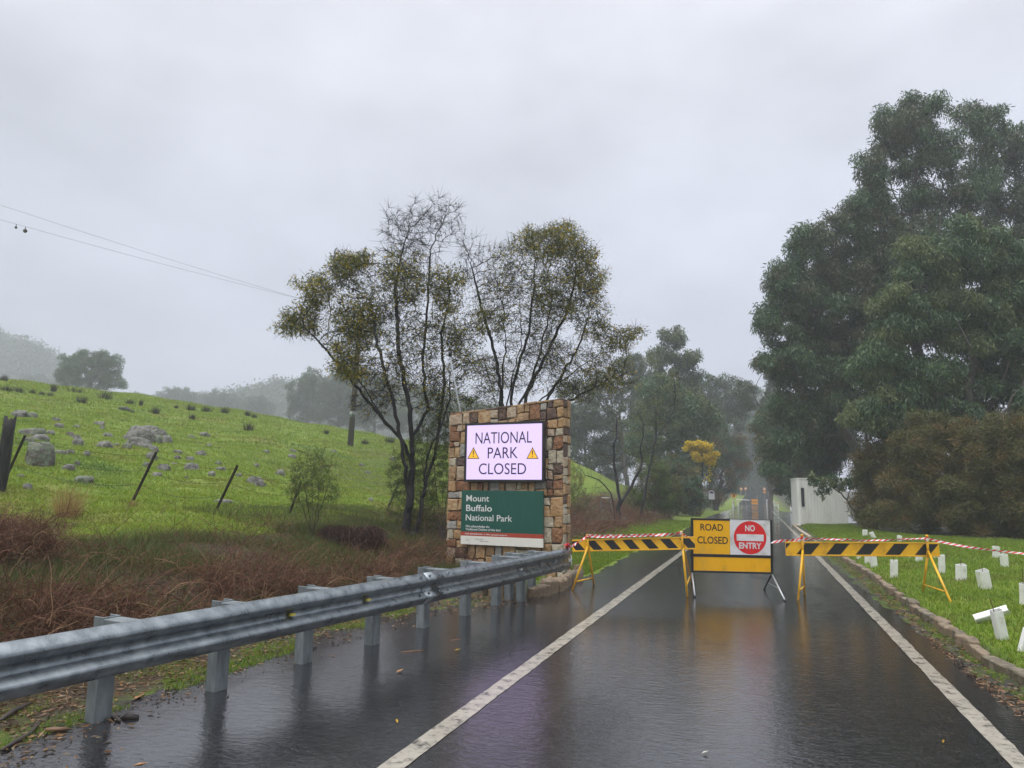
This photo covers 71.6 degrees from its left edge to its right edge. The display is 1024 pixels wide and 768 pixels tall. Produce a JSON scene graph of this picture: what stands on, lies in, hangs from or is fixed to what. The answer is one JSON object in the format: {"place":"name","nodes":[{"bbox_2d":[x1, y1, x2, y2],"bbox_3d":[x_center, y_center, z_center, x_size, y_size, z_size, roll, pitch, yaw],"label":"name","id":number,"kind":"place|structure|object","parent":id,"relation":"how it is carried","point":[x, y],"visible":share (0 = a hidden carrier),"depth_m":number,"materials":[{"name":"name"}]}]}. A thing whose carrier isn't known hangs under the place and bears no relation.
{"place":"outdoors","nodes":[
{"label":"outdoors","id":0,"kind":"place"},
{"bbox_2d":[0,331,83,387],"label":"hills","id":1,"kind":"structure","parent":0,"point":[42,363],"depth_m":351.81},
{"bbox_2d":[0,327,505,443],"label":"hill forest","id":2,"kind":"object","parent":1,"relation":"on","point":[12,338],"visible":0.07,"depth_m":342.02,"materials":[{"name":"green plant"}]},
{"bbox_2d":[120,712,138,719],"bbox_3d":[-2.681,2.331,4.980,0.126,0.060,0.056,2,-9,-11],"label":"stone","id":3,"kind":"object","parent":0,"point":[129,716],"visible":0.95,"depth_m":4.96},
{"bbox_2d":[0,511,481,641],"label":"grass","id":4,"kind":"structure","parent":0,"point":[161,544],"depth_m":10.72,"materials":[{"name":"plant"}]},
{"bbox_2d":[176,501,446,562],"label":"grass","id":5,"kind":"structure","parent":0,"point":[331,507],"depth_m":17.65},
{"bbox_2d":[227,378,476,443],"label":"hills","id":6,"kind":"structure","parent":0,"point":[284,407],"depth_m":319.77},
{"bbox_2d":[0,492,1023,767],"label":"road","id":7,"kind":"structure","parent":0,"point":[722,670],"depth_m":5.72,"materials":[{"name":"asphalt"}]},
{"bbox_2d":[45,727,68,731],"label":"fallen twig","id":8,"kind":"object","parent":7,"relation":"on","point":[53,729],"visible":0.98,"depth_m":4.69,"materials":[{"name":"wood"}]},
{"bbox_2d":[0,556,1023,767],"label":"leaf litter","id":9,"kind":"object","parent":7,"relation":"on","point":[982,681],"visible":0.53,"depth_m":5.99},
{"bbox_2d":[377,512,730,767],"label":"edge line","id":10,"kind":"object","parent":7,"relation":"on","point":[412,751],"visible":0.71,"depth_m":5.75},
{"bbox_2d":[571,531,695,595],"bbox_3d":[2.272,3.071,12.599,2.071,1.046,1.981,-2,-9,19],"label":"barrier","id":11,"kind":"object","parent":7,"relation":"on","point":[588,545],"visible":0.99,"depth_m":11.84,"materials":[{"name":"yellow paint"}]},
{"bbox_2d":[564,531,690,564],"bbox_3d":[1.917,2.711,11.760,2.133,0.585,0.580,0,-9,4],"label":"hazard tape","id":12,"kind":"object","parent":11,"relation":"attached to","point":[568,545],"visible":0.98,"depth_m":11.75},
{"bbox_2d":[691,518,785,600],"bbox_3d":[3.741,2.901,12.059,1.406,1.242,1.873,-1,-9,12],"label":"road closed sign","id":13,"kind":"object","parent":7,"relation":"on","point":[720,544],"visible":0.99,"depth_m":11.74,"materials":[{"name":"metal"}]},
{"bbox_2d":[785,534,951,601],"bbox_3d":[5.612,2.919,11.332,2.340,1.032,1.131,-2,-9,19],"label":"barrier","id":14,"kind":"object","parent":7,"relation":"on","point":[926,549],"visible":0.98,"depth_m":11.40,"materials":[{"name":"yellow paint"}]},
{"bbox_2d":[771,536,1023,553],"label":"hazard tape","id":15,"kind":"object","parent":14,"relation":"attached to","point":[926,538],"visible":0.99,"depth_m":11.38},
{"bbox_2d":[767,504,1023,767],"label":"edge line","id":16,"kind":"object","parent":7,"relation":"on","point":[1008,751],"visible":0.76,"depth_m":6.05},
{"bbox_2d":[0,381,1023,748],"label":"ground","id":17,"kind":"structure","parent":0,"point":[590,483],"depth_m":16.57,"materials":[{"name":"plant"}]},
{"bbox_2d":[0,415,16,491],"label":"fence post","id":18,"kind":"object","parent":17,"relation":"on","point":[7,437],"visible":0.93,"depth_m":14.69,"materials":[{"name":"grey wood"}]},
{"bbox_2d":[0,701,32,720],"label":"fallen twig","id":19,"kind":"object","parent":17,"relation":"on","point":[11,712],"visible":1,"depth_m":5.03,"materials":[{"name":"wood"}]},
{"bbox_2d":[11,410,28,416],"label":"rock","id":20,"kind":"object","parent":17,"relation":"on","point":[21,413],"visible":0.5,"depth_m":33.43,"materials":[{"name":"stone"}]},
{"bbox_2d":[0,720,42,751],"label":"fallen twig","id":21,"kind":"object","parent":17,"relation":"on","point":[17,740],"visible":0.93,"depth_m":4.49,"materials":[{"name":"wood"}]},
{"bbox_2d":[17,428,45,435],"bbox_3d":[-17.845,1.927,26.499,0.760,0.616,1.075,1,-9,1],"label":"rock","id":22,"kind":"object","parent":17,"relation":"on","point":[30,431],"visible":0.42,"depth_m":26.29,"materials":[{"name":"stone"}]},
{"bbox_2d":[19,372,58,384],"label":"paddock tree","id":23,"kind":"object","parent":17,"relation":"on","point":[36,378],"visible":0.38,"depth_m":269.34,"materials":[{"name":"green plant"}]},
{"bbox_2d":[25,441,55,466],"bbox_3d":[-13.211,2.341,19.824,0.766,1.475,0.758,-5,-10,34],"label":"rock","id":24,"kind":"object","parent":17,"relation":"on","point":[41,451],"visible":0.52,"depth_m":19.66,"materials":[{"name":"stone"}]},
{"bbox_2d":[32,434,49,441],"bbox_3d":[-17.212,2.103,25.814,0.733,0.566,0.538,3,-4,-29],"label":"rock","id":25,"kind":"object","parent":17,"relation":"on","point":[45,437],"visible":0.41,"depth_m":25.74,"materials":[{"name":"stone"}]},
{"bbox_2d":[28,476,97,517],"bbox_3d":[-8.679,2.174,13.751,1.457,0.824,1.526,3,-9,-16],"label":"grass tussock","id":26,"kind":"object","parent":17,"relation":"on","point":[74,510],"depth_m":13.68,"materials":[{"name":"plant"}]},
{"bbox_2d":[72,438,83,445],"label":"rock","id":27,"kind":"object","parent":17,"relation":"on","point":[78,442],"visible":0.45,"depth_m":26.59,"materials":[{"name":"stone"}]},
{"bbox_2d":[74,475,93,482],"bbox_3d":[-11.373,2.607,18.861,0.468,0.358,0.506,7,-10,-33],"label":"rock","id":28,"kind":"object","parent":17,"relation":"on","point":[85,478],"visible":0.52,"depth_m":18.74,"materials":[{"name":"stone"}]},
{"bbox_2d":[52,348,128,390],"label":"paddock tree","id":29,"kind":"object","parent":17,"relation":"on","point":[81,362],"visible":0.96,"depth_m":127.13,"materials":[{"name":"green plant"}]},
{"bbox_2d":[96,441,113,447],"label":"rock","id":30,"kind":"object","parent":17,"relation":"on","point":[107,444],"visible":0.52,"depth_m":27.29,"materials":[{"name":"stone"}]},
{"bbox_2d":[96,387,114,399],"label":"rush clump","id":31,"kind":"object","parent":17,"relation":"on","point":[105,396],"visible":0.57,"depth_m":50.33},
{"bbox_2d":[122,425,154,441],"bbox_3d":[-16.502,2.622,31.163,1.433,1.634,1.260,12,-11,-34],"label":"rock","id":32,"kind":"object","parent":17,"relation":"on","point":[141,431],"visible":0.4,"depth_m":30.96,"materials":[{"name":"stone"}]},
{"bbox_2d":[125,437,152,447],"bbox_3d":[-15.533,2.688,29.757,1.252,0.845,0.844,12,-16,-25],"label":"rock","id":33,"kind":"object","parent":17,"relation":"on","point":[142,442],"visible":0.42,"depth_m":29.52,"materials":[{"name":"stone"}]},
{"bbox_2d":[151,429,167,435],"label":"rock","id":34,"kind":"object","parent":17,"relation":"on","point":[161,432],"visible":0.43,"depth_m":35.37,"materials":[{"name":"stone"}]},
{"bbox_2d":[157,464,170,470],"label":"rock","id":35,"kind":"object","parent":17,"relation":"on","point":[164,467],"visible":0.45,"depth_m":23.74,"materials":[{"name":"stone"}]},
{"bbox_2d":[162,435,172,442],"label":"rock","id":36,"kind":"object","parent":17,"relation":"on","point":[166,439],"visible":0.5,"depth_m":32.40,"materials":[{"name":"stone"}]},
{"bbox_2d":[156,386,197,401],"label":"paddock tree","id":37,"kind":"object","parent":17,"relation":"on","point":[175,393],"visible":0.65,"depth_m":260.86,"materials":[{"name":"green plant"}]},
{"bbox_2d":[184,463,198,469],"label":"rock","id":38,"kind":"object","parent":17,"relation":"on","point":[191,467],"visible":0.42,"depth_m":25.17,"materials":[{"name":"stone"}]},
{"bbox_2d":[183,390,208,404],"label":"paddock tree","id":39,"kind":"object","parent":17,"relation":"on","point":[199,400],"visible":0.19,"depth_m":277.29,"materials":[{"name":"green plant"}]},
{"bbox_2d":[9,434,398,511],"bbox_3d":[-8.077,2.308,18.385,13.783,2.523,4.620,8,-11,-38],"label":"wire fence","id":40,"kind":"object","parent":17,"relation":"on","point":[144,475],"visible":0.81,"depth_m":16.25,"materials":[{"name":"metal"}]},
{"bbox_2d":[0,607,414,747],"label":"grass","id":41,"kind":"structure","parent":17,"relation":"on","point":[174,686],"depth_m":6.28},
{"bbox_2d":[201,386,240,408],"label":"paddock tree","id":42,"kind":"object","parent":17,"relation":"on","point":[221,398],"visible":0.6,"depth_m":253.86,"materials":[{"name":"green plant"}]},
{"bbox_2d":[0,484,477,642],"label":"bramble","id":43,"kind":"object","parent":17,"relation":"on","point":[17,535],"visible":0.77,"depth_m":8.81,"materials":[{"name":"plant"}]},
{"bbox_2d":[242,419,255,430],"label":"rush clump","id":44,"kind":"object","parent":17,"relation":"on","point":[248,427],"visible":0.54,"depth_m":45.40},
{"bbox_2d":[232,395,276,415],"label":"paddock tree","id":45,"kind":"object","parent":17,"relation":"on","point":[260,402],"visible":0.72,"depth_m":238.62,"materials":[{"name":"green plant"}]},
{"bbox_2d":[246,476,266,485],"bbox_3d":[-8.783,3.507,24.401,0.758,0.641,0.576,3,-15,-21],"label":"rock","id":46,"kind":"object","parent":17,"relation":"on","point":[252,479],"visible":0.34,"depth_m":24.25,"materials":[{"name":"stone"}]},
{"bbox_2d":[0,548,571,723],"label":"guardrail","id":47,"kind":"object","parent":17,"relation":"on","point":[100,654],"visible":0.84,"depth_m":5.61,"materials":[{"name":"metal"}]},
{"bbox_2d":[0,379,574,549],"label":"grass","id":48,"kind":"structure","parent":17,"relation":"on","point":[39,420],"depth_m":28.77,"materials":[{"name":"plant"}]},
{"bbox_2d":[283,365,334,422],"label":"paddock tree","id":49,"kind":"object","parent":17,"relation":"on","point":[296,402],"visible":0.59,"depth_m":163.82,"materials":[{"name":"green plant"}]},
{"bbox_2d":[284,443,345,536],"bbox_3d":[-4.001,2.147,14.287,1.362,1.938,1.030,-2,-9,19],"label":"broom shrub","id":50,"kind":"object","parent":17,"relation":"on","point":[295,480],"visible":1,"depth_m":14.27,"materials":[{"name":"green plant"}]},
{"bbox_2d":[308,371,367,428],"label":"paddock tree","id":51,"kind":"object","parent":17,"relation":"on","point":[330,399],"visible":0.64,"depth_m":156.66,"materials":[{"name":"green plant"}]},
{"bbox_2d":[313,523,391,552],"bbox_3d":[-3.196,3.048,14.135,1.724,0.569,1.150,-2,-9,19],"label":"bramble mound","id":52,"kind":"object","parent":17,"relation":"on","point":[341,532],"visible":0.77,"depth_m":13.84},
{"bbox_2d":[347,313,361,446],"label":"power pole","id":53,"kind":"object","parent":17,"relation":"on","point":[352,414],"visible":0.37,"depth_m":46.99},
{"bbox_2d":[1,205,303,299],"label":"power wire","id":54,"kind":"object","parent":53,"relation":"attached to","point":[147,252],"visible":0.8,"depth_m":39.26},
{"bbox_2d":[266,187,486,535],"bbox_3d":[-3.224,-0.617,17.728,5.256,8.855,3.181,-2,-9,19],"label":"wattle tree","id":55,"kind":"object","parent":17,"relation":"on","point":[372,326],"visible":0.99,"depth_m":17.42,"materials":[{"name":"green plant"}]},
{"bbox_2d":[343,366,415,432],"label":"paddock tree","id":56,"kind":"object","parent":17,"relation":"on","point":[373,421],"visible":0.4,"depth_m":150.93,"materials":[{"name":"green plant"}]},
{"bbox_2d":[382,394,455,537],"bbox_3d":[-2.060,2.088,17.904,2.422,3.771,1.527,-2,-9,19],"label":"broom shrub","id":57,"kind":"object","parent":17,"relation":"on","point":[427,433],"visible":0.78,"depth_m":17.77,"materials":[{"name":"green plant"}]},
{"bbox_2d":[384,384,497,443],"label":"paddock tree","id":58,"kind":"object","parent":17,"relation":"on","point":[402,418],"visible":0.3,"depth_m":147.29,"materials":[{"name":"green plant"}]},
{"bbox_2d":[448,351,460,411],"bbox_3d":[-1.214,1.645,14.879,0.067,4.631,0.767,-2,-9,19],"label":"conduit mast","id":59,"kind":"object","parent":17,"relation":"on","point":[450,354],"visible":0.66,"depth_m":15.04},
{"bbox_2d":[450,393,499,412],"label":"broom shrub","id":60,"kind":"object","parent":17,"relation":"on","point":[475,399],"visible":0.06,"depth_m":18.72,"materials":[{"name":"green plant"}]},
{"bbox_2d":[446,398,570,576],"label":"stone pillar","id":61,"kind":"structure","parent":17,"relation":"on","point":[555,414],"depth_m":14.11,"materials":[{"name":"stone"}]},
{"bbox_2d":[461,490,543,547],"bbox_3d":[-0.210,2.654,14.065,1.798,1.076,0.044,-3,-10,25],"label":"park sign","id":62,"kind":"object","parent":61,"relation":"attached to","point":[503,518],"visible":1,"depth_m":14.03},
{"bbox_2d":[464,421,545,481],"bbox_3d":[-0.156,1.361,14.225,1.764,1.190,0.100,-3,-10,25],"label":"message board","id":63,"kind":"object","parent":61,"relation":"attached to","point":[504,451],"visible":1,"depth_m":14.18,"materials":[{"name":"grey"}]},
{"bbox_2d":[360,488,679,543],"bbox_3d":[3.264,5.701,32.566,6.661,2.386,32.969,-2,-9,19],"label":"bracken","id":64,"kind":"object","parent":17,"relation":"on","point":[635,514],"visible":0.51,"depth_m":30.22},
{"bbox_2d":[471,564,582,598],"bbox_3d":[0.450,3.397,12.148,2.947,0.380,1.856,6,-10,-29],"label":"stone edging","id":65,"kind":"object","parent":17,"relation":"on","point":[549,586],"visible":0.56,"depth_m":11.47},
{"bbox_2d":[454,216,650,408],"bbox_3d":[0.938,-0.569,19.241,5.394,8.254,3.708,-2,-9,19],"label":"wattle tree","id":66,"kind":"object","parent":17,"relation":"on","point":[563,250],"visible":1,"depth_m":19.40,"materials":[{"name":"green plant"}]},
{"bbox_2d":[570,465,596,520],"bbox_3d":[2.937,4.853,31.101,1.738,2.649,1.461,-2,-9,19],"label":"broom shrub","id":67,"kind":"object","parent":17,"relation":"on","point":[576,489],"visible":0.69,"depth_m":31.01,"materials":[{"name":"green plant"}]},
{"bbox_2d":[569,401,638,483],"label":"eucalypt","id":68,"kind":"object","parent":17,"relation":"on","point":[579,442],"visible":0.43,"depth_m":86.86,"materials":[{"name":"green plant"}]},
{"bbox_2d":[554,351,657,486],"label":"eucalypt","id":69,"kind":"object","parent":17,"relation":"on","point":[593,408],"visible":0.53,"depth_m":83.32,"materials":[{"name":"green plant"}]},
{"bbox_2d":[599,496,613,514],"bbox_3d":[5.104,6.672,38.826,0.815,1.065,0.766,1,-9,0],"label":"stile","id":70,"kind":"object","parent":17,"relation":"on","point":[601,502],"visible":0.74,"depth_m":38.77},
{"bbox_2d":[536,518,690,579],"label":"grass","id":71,"kind":"structure","parent":17,"relation":"on","point":[672,526],"depth_m":25.64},
{"bbox_2d":[572,368,685,518],"bbox_3d":[5.961,3.211,37.317,6.127,8.280,4.056,2,-9,-8],"label":"bare tree","id":72,"kind":"object","parent":17,"relation":"on","point":[619,504],"visible":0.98,"depth_m":36.83,"materials":[{"name":"green plant"}]},
{"bbox_2d":[621,453,686,519],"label":"bush","id":73,"kind":"object","parent":17,"relation":"on","point":[660,495],"visible":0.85,"depth_m":43.63,"materials":[{"name":"green plant"}]},
{"bbox_2d":[630,324,708,452],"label":"eucalypt","id":74,"kind":"object","parent":17,"relation":"on","point":[660,356],"visible":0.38,"depth_m":71.47,"materials":[{"name":"green plant"}]},
{"bbox_2d":[620,370,727,504],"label":"eucalypt","id":75,"kind":"object","parent":17,"relation":"on","point":[687,401],"visible":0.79,"depth_m":61.18,"materials":[{"name":"green plant"}]},
{"bbox_2d":[646,452,709,516],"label":"eucalypt","id":76,"kind":"object","parent":17,"relation":"on","point":[691,481],"visible":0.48,"depth_m":53.53,"materials":[{"name":"green plant"}]},
{"bbox_2d":[681,439,720,510],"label":"wattle tree","id":77,"kind":"object","parent":17,"relation":"on","point":[700,449],"visible":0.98,"depth_m":57.73,"materials":[{"name":"yellow plant"}]},
{"bbox_2d":[680,371,761,505],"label":"eucalypt","id":78,"kind":"object","parent":17,"relation":"on","point":[734,414],"visible":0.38,"depth_m":95.03,"materials":[{"name":"green plant"}]},
{"bbox_2d":[699,424,754,510],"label":"eucalypt","id":79,"kind":"object","parent":17,"relation":"on","point":[732,446],"visible":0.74,"depth_m":75.39,"materials":[{"name":"green plant"}]},
{"bbox_2d":[727,413,762,494],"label":"eucalypt","id":80,"kind":"object","parent":17,"relation":"on","point":[753,481],"visible":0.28,"depth_m":158.02,"materials":[{"name":"green plant"}]},
{"bbox_2d":[728,386,765,428],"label":"eucalypt","id":81,"kind":"object","parent":17,"relation":"on","point":[759,397],"visible":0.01,"depth_m":228.99,"materials":[{"name":"green plant"}]},
{"bbox_2d":[729,361,781,509],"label":"eucalypt","id":82,"kind":"object","parent":17,"relation":"on","point":[745,390],"visible":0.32,"depth_m":81.68,"materials":[{"name":"green plant"}]},
{"bbox_2d":[752,420,784,493],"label":"eucalypt","id":83,"kind":"object","parent":17,"relation":"on","point":[762,486],"visible":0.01,"depth_m":168.26,"materials":[{"name":"green plant"}]},
{"bbox_2d":[745,391,807,507],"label":"eucalypt","id":84,"kind":"object","parent":17,"relation":"on","point":[760,425],"visible":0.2,"depth_m":57.47,"materials":[{"name":"green plant"}]},
{"bbox_2d":[748,197,888,498],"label":"eucalypt","id":85,"kind":"object","parent":17,"relation":"on","point":[816,439],"visible":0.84,"depth_m":41.51,"materials":[{"name":"green plant"}]},
{"bbox_2d":[790,478,847,524],"bbox_3d":[17.035,6.599,39.481,2.541,2.660,2.390,-1,-9,13],"label":"white cabin","id":86,"kind":"object","parent":17,"relation":"on","point":[809,505],"visible":0.56,"depth_m":38.45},
{"bbox_2d":[806,471,858,511],"bbox_3d":[16.494,5.854,35.897,3.125,3.001,1.089,1,-9,1],"label":"overhanging shrub","id":87,"kind":"object","parent":17,"relation":"on","point":[821,482],"visible":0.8,"depth_m":35.94,"materials":[{"name":"green plant"}]},
{"bbox_2d":[869,556,877,567],"bbox_3d":[8.014,3.866,15.769,0.190,0.477,0.176,0,-9,5],"label":"tree guard","id":88,"kind":"object","parent":17,"relation":"on","point":[873,560],"visible":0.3,"depth_m":15.72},
{"bbox_2d":[844,419,934,529],"bbox_3d":[17.732,4.197,32.981,4.294,5.617,3.225,5,-10,-24],"label":"thicket shrub","id":89,"kind":"object","parent":17,"relation":"on","point":[869,461],"visible":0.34,"depth_m":32.82,"materials":[{"name":"green plant"}]},
{"bbox_2d":[890,557,897,577],"bbox_3d":[7.374,3.527,13.717,0.122,0.477,0.148,0,-9,3],"label":"tree guard","id":90,"kind":"object","parent":17,"relation":"on","point":[893,567],"visible":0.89,"depth_m":13.66,"materials":[{"name":"white plastic"}]},
{"bbox_2d":[807,537,1023,685],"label":"stone kerb","id":91,"kind":"structure","parent":17,"relation":"on","point":[970,644],"depth_m":8.34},
{"bbox_2d":[812,536,1023,700],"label":"grass","id":92,"kind":"structure","parent":17,"relation":"on","point":[929,628],"depth_m":8.87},
{"bbox_2d":[839,88,1004,523],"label":"eucalypt","id":93,"kind":"object","parent":17,"relation":"on","point":[937,150],"visible":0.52,"depth_m":41.49,"materials":[{"name":"green plant"}]},
{"bbox_2d":[860,407,990,533],"bbox_3d":[17.942,3.694,29.998,6.497,5.584,3.544,2,-9,-9],"label":"thicket shrub","id":94,"kind":"object","parent":17,"relation":"on","point":[922,449],"visible":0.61,"depth_m":29.43,"materials":[{"name":"green plant"}]},
{"bbox_2d":[834,212,1023,454],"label":"eucalypt","id":95,"kind":"object","parent":17,"relation":"on","point":[981,327],"visible":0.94,"depth_m":32.33,"materials":[{"name":"green plant"}]},
{"bbox_2d":[938,550,948,573],"bbox_3d":[8.705,3.609,14.340,0.197,0.500,0.144,1,-9,-3],"label":"tree guard","id":96,"kind":"object","parent":17,"relation":"on","point":[941,563],"visible":0.77,"depth_m":14.29,"materials":[{"name":"white plastic"}]},
{"bbox_2d":[955,558,966,580],"bbox_3d":[8.444,3.505,13.362,0.173,0.458,0.182,0,-9,4],"label":"tree guard","id":97,"kind":"object","parent":17,"relation":"on","point":[960,569],"visible":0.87,"depth_m":13.29,"materials":[{"name":"white plastic"}]},
{"bbox_2d":[932,409,1023,537],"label":"thicket shrub","id":98,"kind":"object","parent":17,"relation":"on","point":[965,514],"visible":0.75,"depth_m":27.60,"materials":[{"name":"green plant"}]},
{"bbox_2d":[942,97,1023,412],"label":"eucalypt","id":99,"kind":"object","parent":17,"relation":"on","point":[977,119],"visible":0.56,"depth_m":43.50,"materials":[{"name":"green plant"}]},
{"bbox_2d":[975,564,991,589],"bbox_3d":[8.106,3.327,12.211,0.256,0.490,0.194,1,-9,-1],"label":"tree guard","id":100,"kind":"object","parent":17,"relation":"on","point":[983,578],"visible":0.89,"depth_m":12.13,"materials":[{"name":"white plastic"}]},
{"bbox_2d":[973,605,1010,622],"bbox_3d":[5.862,2.815,8.686,0.401,0.252,0.119,-3,-10,25],"label":"tree guard","id":101,"kind":"object","parent":17,"relation":"on","point":[982,616],"visible":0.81,"depth_m":8.67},
{"bbox_2d":[992,546,999,556],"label":"tree guard","id":102,"kind":"object","parent":17,"relation":"on","point":[994,552],"visible":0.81,"depth_m":17.86,"materials":[{"name":"white plastic"}]},
{"bbox_2d":[989,597,1008,640],"bbox_3d":[5.308,2.577,7.750,0.233,0.500,0.116,6,-10,-30],"label":"tree guard","id":103,"kind":"object","parent":17,"relation":"on","point":[998,623],"visible":0.91,"depth_m":7.70,"materials":[{"name":"white plastic"}]},
{"bbox_2d":[999,553,1008,566],"bbox_3d":[11.104,3.921,16.035,0.176,0.473,0.164,0,-9,4],"label":"tree guard","id":104,"kind":"object","parent":17,"relation":"on","point":[1004,561],"visible":0.91,"depth_m":15.97,"materials":[{"name":"white plastic"}]},
{"bbox_2d":[987,406,1023,537],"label":"thicket shrub","id":105,"kind":"object","parent":17,"relation":"on","point":[1015,513],"visible":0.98,"depth_m":26.70,"materials":[{"name":"green plant"}]},
{"bbox_2d":[1017,627,1023,651],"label":"tree guard","id":106,"kind":"object","parent":17,"relation":"on","point":[1021,644],"visible":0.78,"depth_m":7.16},
{"bbox_2d":[1019,570,1023,604],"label":"tree guard","id":107,"kind":"object","parent":17,"relation":"on","point":[1021,592],"visible":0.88,"depth_m":10.38,"materials":[{"name":"white plastic"}]},
{"bbox_2d":[0,0,1023,490],"label":"sky","id":108,"kind":"structure","parent":0,"point":[252,142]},
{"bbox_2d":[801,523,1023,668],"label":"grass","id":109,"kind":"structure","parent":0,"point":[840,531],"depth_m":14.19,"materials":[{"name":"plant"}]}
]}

